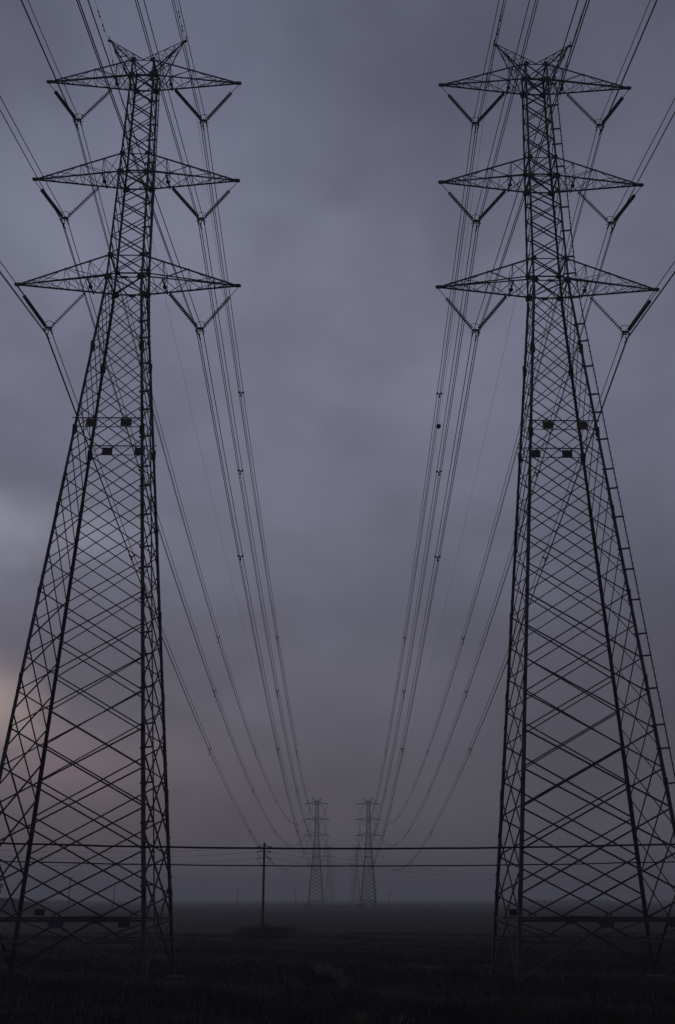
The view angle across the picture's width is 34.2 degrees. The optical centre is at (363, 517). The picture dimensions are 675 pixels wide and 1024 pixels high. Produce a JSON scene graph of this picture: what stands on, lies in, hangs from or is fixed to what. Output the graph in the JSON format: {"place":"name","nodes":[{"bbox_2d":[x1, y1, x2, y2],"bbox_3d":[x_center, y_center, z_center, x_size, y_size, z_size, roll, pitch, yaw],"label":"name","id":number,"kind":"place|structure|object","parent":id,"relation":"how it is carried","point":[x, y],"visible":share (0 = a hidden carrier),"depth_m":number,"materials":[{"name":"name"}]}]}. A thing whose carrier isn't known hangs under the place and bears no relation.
{"place":"outdoors","nodes":[
{"label":"outdoors","id":0,"kind":"place"},
{"bbox_2d":[0,899,674,1023],"bbox_3d":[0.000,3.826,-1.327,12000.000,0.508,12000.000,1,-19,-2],"label":"ground","id":1,"kind":"structure","parent":0,"point":[201,917],"depth_m":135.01,"materials":[{"name":"plant"}]},
{"bbox_2d":[0,898,91,916],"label":"dike","id":2,"kind":"structure","parent":1,"relation":"on","point":[9,908],"depth_m":272.60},
{"bbox_2d":[0,36,241,991],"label":"pylon","id":3,"kind":"object","parent":1,"relation":"on","point":[59,921],"visible":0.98,"depth_m":62.12,"materials":[{"name":"metal"}]},
{"bbox_2d":[17,286,89,338],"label":"insulator assembly","id":4,"kind":"object","parent":3,"relation":"hanging from","point":[37,315],"visible":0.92,"depth_m":67.29,"materials":[{"name":"ceramic"}]},
{"bbox_2d":[0,261,50,335],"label":"conductor bundle","id":5,"kind":"object","parent":4,"relation":"hanging from","point":[5,279],"visible":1,"depth_m":61.47,"materials":[{"name":"metal"}]},
{"bbox_2d":[46,334,306,872],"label":"conductor bundle","id":6,"kind":"object","parent":4,"relation":"hanging from","point":[130,556],"visible":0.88,"depth_m":90.10,"materials":[{"name":"metal"}]},
{"bbox_2d":[34,180,101,228],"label":"insulator assembly","id":7,"kind":"object","parent":3,"relation":"hanging from","point":[42,191],"visible":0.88,"depth_m":69.86,"materials":[{"name":"ceramic"}]},
{"bbox_2d":[0,96,66,224],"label":"conductor bundle","id":8,"kind":"object","parent":7,"relation":"hanging from","point":[33,158],"visible":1,"depth_m":61.57,"materials":[{"name":"metal"}]},
{"bbox_2d":[62,224,306,846],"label":"conductor bundle","id":9,"kind":"object","parent":7,"relation":"hanging from","point":[153,501],"visible":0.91,"depth_m":103.35,"materials":[{"name":"metal"}]},
{"bbox_2d":[49,83,114,129],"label":"insulator assembly","id":10,"kind":"object","parent":3,"relation":"hanging from","point":[58,95],"visible":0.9,"depth_m":72.38,"materials":[{"name":"ceramic"}]},
{"bbox_2d":[21,0,79,125],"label":"conductor bundle","id":11,"kind":"object","parent":10,"relation":"hanging from","point":[47,59],"visible":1,"depth_m":64.79,"materials":[{"name":"metal"}]},
{"bbox_2d":[75,125,308,824],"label":"conductor bundle","id":12,"kind":"object","parent":10,"relation":"hanging from","point":[162,432],"visible":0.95,"depth_m":105.22,"materials":[{"name":"metal"}]},
{"bbox_2d":[168,183,236,228],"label":"insulator assembly","id":13,"kind":"object","parent":3,"relation":"hanging from","point":[175,191],"visible":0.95,"depth_m":69.98,"materials":[{"name":"ceramic"}]},
{"bbox_2d":[135,0,203,225],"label":"conductor bundle","id":14,"kind":"object","parent":13,"relation":"hanging from","point":[166,104],"visible":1,"depth_m":55.99,"materials":[{"name":"metal"}]},
{"bbox_2d":[198,224,325,846],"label":"conductor bundle","id":15,"kind":"object","parent":13,"relation":"hanging from","point":[238,470],"visible":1,"depth_m":95.78,"materials":[{"name":"metal"}]},
{"bbox_2d":[166,287,238,338],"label":"insulator assembly","id":16,"kind":"object","parent":3,"relation":"hanging from","point":[187,314],"visible":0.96,"depth_m":67.45,"materials":[{"name":"ceramic"}]},
{"bbox_2d":[76,0,202,335],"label":"conductor bundle","id":17,"kind":"object","parent":16,"relation":"hanging from","point":[132,150],"visible":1,"depth_m":45.40,"materials":[{"name":"metal"}]},
{"bbox_2d":[197,334,325,872],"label":"conductor bundle","id":18,"kind":"object","parent":16,"relation":"hanging from","point":[238,556],"visible":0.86,"depth_m":90.98,"materials":[{"name":"metal"}]},
{"bbox_2d":[172,85,238,130],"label":"insulator assembly","id":19,"kind":"object","parent":3,"relation":"hanging from","point":[186,102],"visible":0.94,"depth_m":72.46,"materials":[{"name":"ceramic"}]},
{"bbox_2d":[172,0,206,124],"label":"conductor bundle","id":20,"kind":"object","parent":19,"relation":"hanging from","point":[187,59],"visible":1,"depth_m":64.91,"materials":[{"name":"metal"}]},
{"bbox_2d":[201,126,324,822],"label":"conductor bundle","id":21,"kind":"object","parent":19,"relation":"hanging from","point":[239,392],"visible":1,"depth_m":98.93,"materials":[{"name":"metal"}]},
{"bbox_2d":[109,45,310,799],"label":"earth wire","id":22,"kind":"object","parent":3,"relation":"attached to","point":[186,389],"visible":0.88,"depth_m":112.24,"materials":[{"name":"metal"}]},
{"bbox_2d":[186,46,314,799],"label":"earth wire","id":23,"kind":"object","parent":3,"relation":"attached to","point":[229,334],"visible":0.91,"depth_m":97.72,"materials":[{"name":"metal"}]},
{"bbox_2d":[227,921,301,939],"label":"thicket","id":24,"kind":"object","parent":1,"relation":"on","point":[269,932],"visible":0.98,"depth_m":117.42,"materials":[{"name":"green plant"}]},
{"bbox_2d":[257,843,271,931],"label":"utility pole","id":25,"kind":"object","parent":1,"relation":"on","point":[263,886],"visible":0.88,"depth_m":123.08,"materials":[{"name":"brown wood"}]},
{"bbox_2d":[33,852,251,857],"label":"thin wire","id":26,"kind":"object","parent":25,"relation":"attached to","point":[175,856],"visible":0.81,"depth_m":115.91,"materials":[{"name":"metal"}]},
{"bbox_2d":[38,858,256,865],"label":"thin wire","id":27,"kind":"object","parent":25,"relation":"attached to","point":[106,865],"visible":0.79,"depth_m":107.19,"materials":[{"name":"metal"}]},
{"bbox_2d":[0,842,674,849],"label":"overhead cable","id":28,"kind":"object","parent":25,"relation":"attached to","point":[336,848],"visible":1,"depth_m":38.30,"materials":[{"name":"black metal"}]},
{"bbox_2d":[0,861,674,866],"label":"overhead cable","id":29,"kind":"object","parent":25,"relation":"attached to","point":[334,865],"visible":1,"depth_m":38.13,"materials":[{"name":"black metal"}]},
{"bbox_2d":[271,858,636,884],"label":"thin wire","id":30,"kind":"object","parent":25,"relation":"attached to","point":[446,880],"visible":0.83,"depth_m":163.43,"materials":[{"name":"metal"}]},
{"bbox_2d":[273,852,656,879],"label":"thin wire","id":31,"kind":"object","parent":25,"relation":"attached to","point":[425,873],"visible":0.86,"depth_m":154.74,"materials":[{"name":"metal"}]},
{"bbox_2d":[285,849,648,876],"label":"thin wire","id":32,"kind":"object","parent":25,"relation":"attached to","point":[434,870],"visible":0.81,"depth_m":150.95,"materials":[{"name":"metal"}]},
{"bbox_2d":[302,903,313,907],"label":"bush","id":33,"kind":"object","parent":1,"relation":"on","point":[308,905],"visible":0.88,"depth_m":532.62,"materials":[{"name":"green plant"}]},
{"bbox_2d":[303,797,329,905],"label":"pylon","id":34,"kind":"object","parent":1,"relation":"on","point":[317,832],"visible":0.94,"depth_m":549.24,"materials":[{"name":"metal"}]},
{"bbox_2d":[292,964,351,989],"bbox_3d":[-1.898,21.891,52.503,3.133,1.417,2.221,-9,-21,24],"label":"shrub","id":35,"kind":"object","parent":1,"relation":"on","point":[319,973],"visible":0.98,"depth_m":52.23,"materials":[{"name":"plant"}]},
{"bbox_2d":[322,845,335,902],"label":"pylon","id":36,"kind":"object","parent":1,"relation":"on","point":[329,875],"visible":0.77,"depth_m":1031.06,"materials":[{"name":"metal"}]},
{"bbox_2d":[331,863,337,899],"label":"pylon","id":37,"kind":"object","parent":1,"relation":"on","point":[334,884],"visible":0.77,"depth_m":1516.28,"materials":[{"name":"metal"}]},
{"bbox_2d":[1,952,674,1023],"bbox_3d":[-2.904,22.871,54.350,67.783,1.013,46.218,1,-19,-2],"label":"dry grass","id":38,"kind":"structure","parent":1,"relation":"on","point":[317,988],"depth_m":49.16,"materials":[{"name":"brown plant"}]},
{"bbox_2d":[348,863,355,901],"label":"pylon","id":39,"kind":"object","parent":1,"relation":"on","point":[351,885],"visible":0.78,"depth_m":1517.20,"materials":[{"name":"metal"}]},
{"bbox_2d":[350,845,362,902],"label":"pylon","id":40,"kind":"object","parent":1,"relation":"on","point":[356,878],"visible":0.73,"depth_m":1032.62,"materials":[{"name":"metal"}]},
{"bbox_2d":[355,796,381,906],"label":"pylon","id":41,"kind":"object","parent":1,"relation":"on","point":[372,868],"visible":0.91,"depth_m":547.46,"materials":[{"name":"metal"}]},
{"bbox_2d":[348,1010,421,1023],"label":"pale weeds","id":42,"kind":"object","parent":1,"relation":"on","point":[362,1019],"visible":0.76,"depth_m":38.23,"materials":[{"name":"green plant"}]},
{"bbox_2d":[435,41,674,988],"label":"pylon","id":43,"kind":"object","parent":1,"relation":"on","point":[605,921],"visible":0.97,"depth_m":62.51,"materials":[{"name":"metal"}]},
{"bbox_2d":[376,51,493,783],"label":"earth wire","id":44,"kind":"object","parent":43,"relation":"attached to","point":[450,346],"visible":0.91,"depth_m":101.28,"materials":[{"name":"metal"}]},
{"bbox_2d":[442,88,506,133],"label":"insulator assembly","id":45,"kind":"object","parent":43,"relation":"hanging from","point":[451,98],"visible":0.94,"depth_m":72.70,"materials":[{"name":"metal"}]},
{"bbox_2d":[360,129,477,824],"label":"conductor bundle","id":46,"kind":"object","parent":45,"relation":"hanging from","point":[437,393],"visible":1,"depth_m":99.08,"materials":[{"name":"metal"}]},
{"bbox_2d":[472,0,505,126],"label":"conductor bundle","id":47,"kind":"object","parent":45,"relation":"hanging from","point":[490,61],"visible":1,"depth_m":65.06,"materials":[{"name":"metal"}]},
{"bbox_2d":[438,288,510,340],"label":"insulator assembly","id":48,"kind":"object","parent":43,"relation":"hanging from","point":[486,319],"visible":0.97,"depth_m":67.63,"materials":[{"name":"metal"}]},
{"bbox_2d":[359,336,478,870],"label":"conductor bundle","id":49,"kind":"object","parent":48,"relation":"hanging from","point":[435,555],"visible":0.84,"depth_m":90.54,"materials":[{"name":"metal"}]},
{"bbox_2d":[473,0,589,337],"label":"conductor bundle","id":50,"kind":"object","parent":48,"relation":"hanging from","point":[536,154],"visible":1,"depth_m":45.63,"materials":[{"name":"metal"}]},
{"bbox_2d":[440,183,508,230],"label":"insulator assembly","id":51,"kind":"object","parent":43,"relation":"hanging from","point":[487,209],"visible":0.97,"depth_m":70.22,"materials":[{"name":"metal"}]},
{"bbox_2d":[359,227,478,846],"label":"conductor bundle","id":52,"kind":"object","parent":51,"relation":"hanging from","point":[439,474],"visible":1,"depth_m":95.98,"materials":[{"name":"metal"}]},
{"bbox_2d":[473,0,538,227],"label":"conductor bundle","id":53,"kind":"object","parent":51,"relation":"hanging from","point":[507,108],"visible":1,"depth_m":56.42,"materials":[{"name":"metal"}]},
{"bbox_2d":[401,48,570,763],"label":"earth wire","id":54,"kind":"object","parent":43,"relation":"hanging from","point":[496,384],"visible":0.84,"depth_m":108.97,"materials":[{"name":"metal"}]},
{"bbox_2d":[563,90,628,135],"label":"insulator assembly","id":55,"kind":"object","parent":43,"relation":"hanging from","point":[619,101],"visible":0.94,"depth_m":72.91,"materials":[{"name":"metal"}]},
{"bbox_2d":[377,130,601,826],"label":"conductor bundle","id":56,"kind":"object","parent":55,"relation":"hanging from","point":[515,442],"visible":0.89,"depth_m":107.54,"materials":[{"name":"metal"}]},
{"bbox_2d":[597,0,657,129],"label":"conductor bundle","id":57,"kind":"object","parent":55,"relation":"hanging from","point":[629,63],"visible":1,"depth_m":65.12,"materials":[{"name":"metal"}]},
{"bbox_2d":[573,186,641,232],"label":"insulator assembly","id":58,"kind":"object","parent":43,"relation":"hanging from","point":[633,196],"visible":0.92,"depth_m":70.37,"materials":[{"name":"metal"}]},
{"bbox_2d":[378,228,613,846],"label":"conductor bundle","id":59,"kind":"object","parent":58,"relation":"hanging from","point":[524,505],"visible":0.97,"depth_m":99.20,"materials":[{"name":"metal"}]},
{"bbox_2d":[609,98,674,229],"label":"conductor bundle","id":60,"kind":"object","parent":58,"relation":"hanging from","point":[646,165],"visible":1,"depth_m":61.99,"materials":[{"name":"metal"}]},
{"bbox_2d":[585,291,656,342],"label":"insulator assembly","id":61,"kind":"object","parent":43,"relation":"hanging from","point":[644,308],"visible":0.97,"depth_m":67.82,"materials":[{"name":"metal"}]},
{"bbox_2d":[377,338,627,870],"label":"conductor bundle","id":62,"kind":"object","parent":61,"relation":"hanging from","point":[539,566],"visible":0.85,"depth_m":92.17,"materials":[{"name":"metal"}]},
{"bbox_2d":[623,261,674,338],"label":"conductor bundle","id":63,"kind":"object","parent":61,"relation":"hanging from","point":[652,302],"visible":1,"depth_m":61.61,"materials":[{"name":"metal"}]},
{"bbox_2d":[514,897,609,903],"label":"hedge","id":64,"kind":"object","parent":1,"relation":"on","point":[573,902],"visible":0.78,"depth_m":855.72,"materials":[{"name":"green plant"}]},
{"bbox_2d":[0,0,674,899],"label":"sky","id":65,"kind":"structure","parent":0,"point":[339,133],"materials":[{"name":"grey"}]},
{"bbox_2d":[336,917,668,917],"bbox_3d":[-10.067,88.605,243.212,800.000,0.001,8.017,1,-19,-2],"label":"ditch","id":66,"kind":"object","parent":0,"point":[429,917],"visible":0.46,"depth_m":246.32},
{"bbox_2d":[412,960,670,968],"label":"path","id":67,"kind":"structure","parent":0,"point":[432,967],"depth_m":69.67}
]}

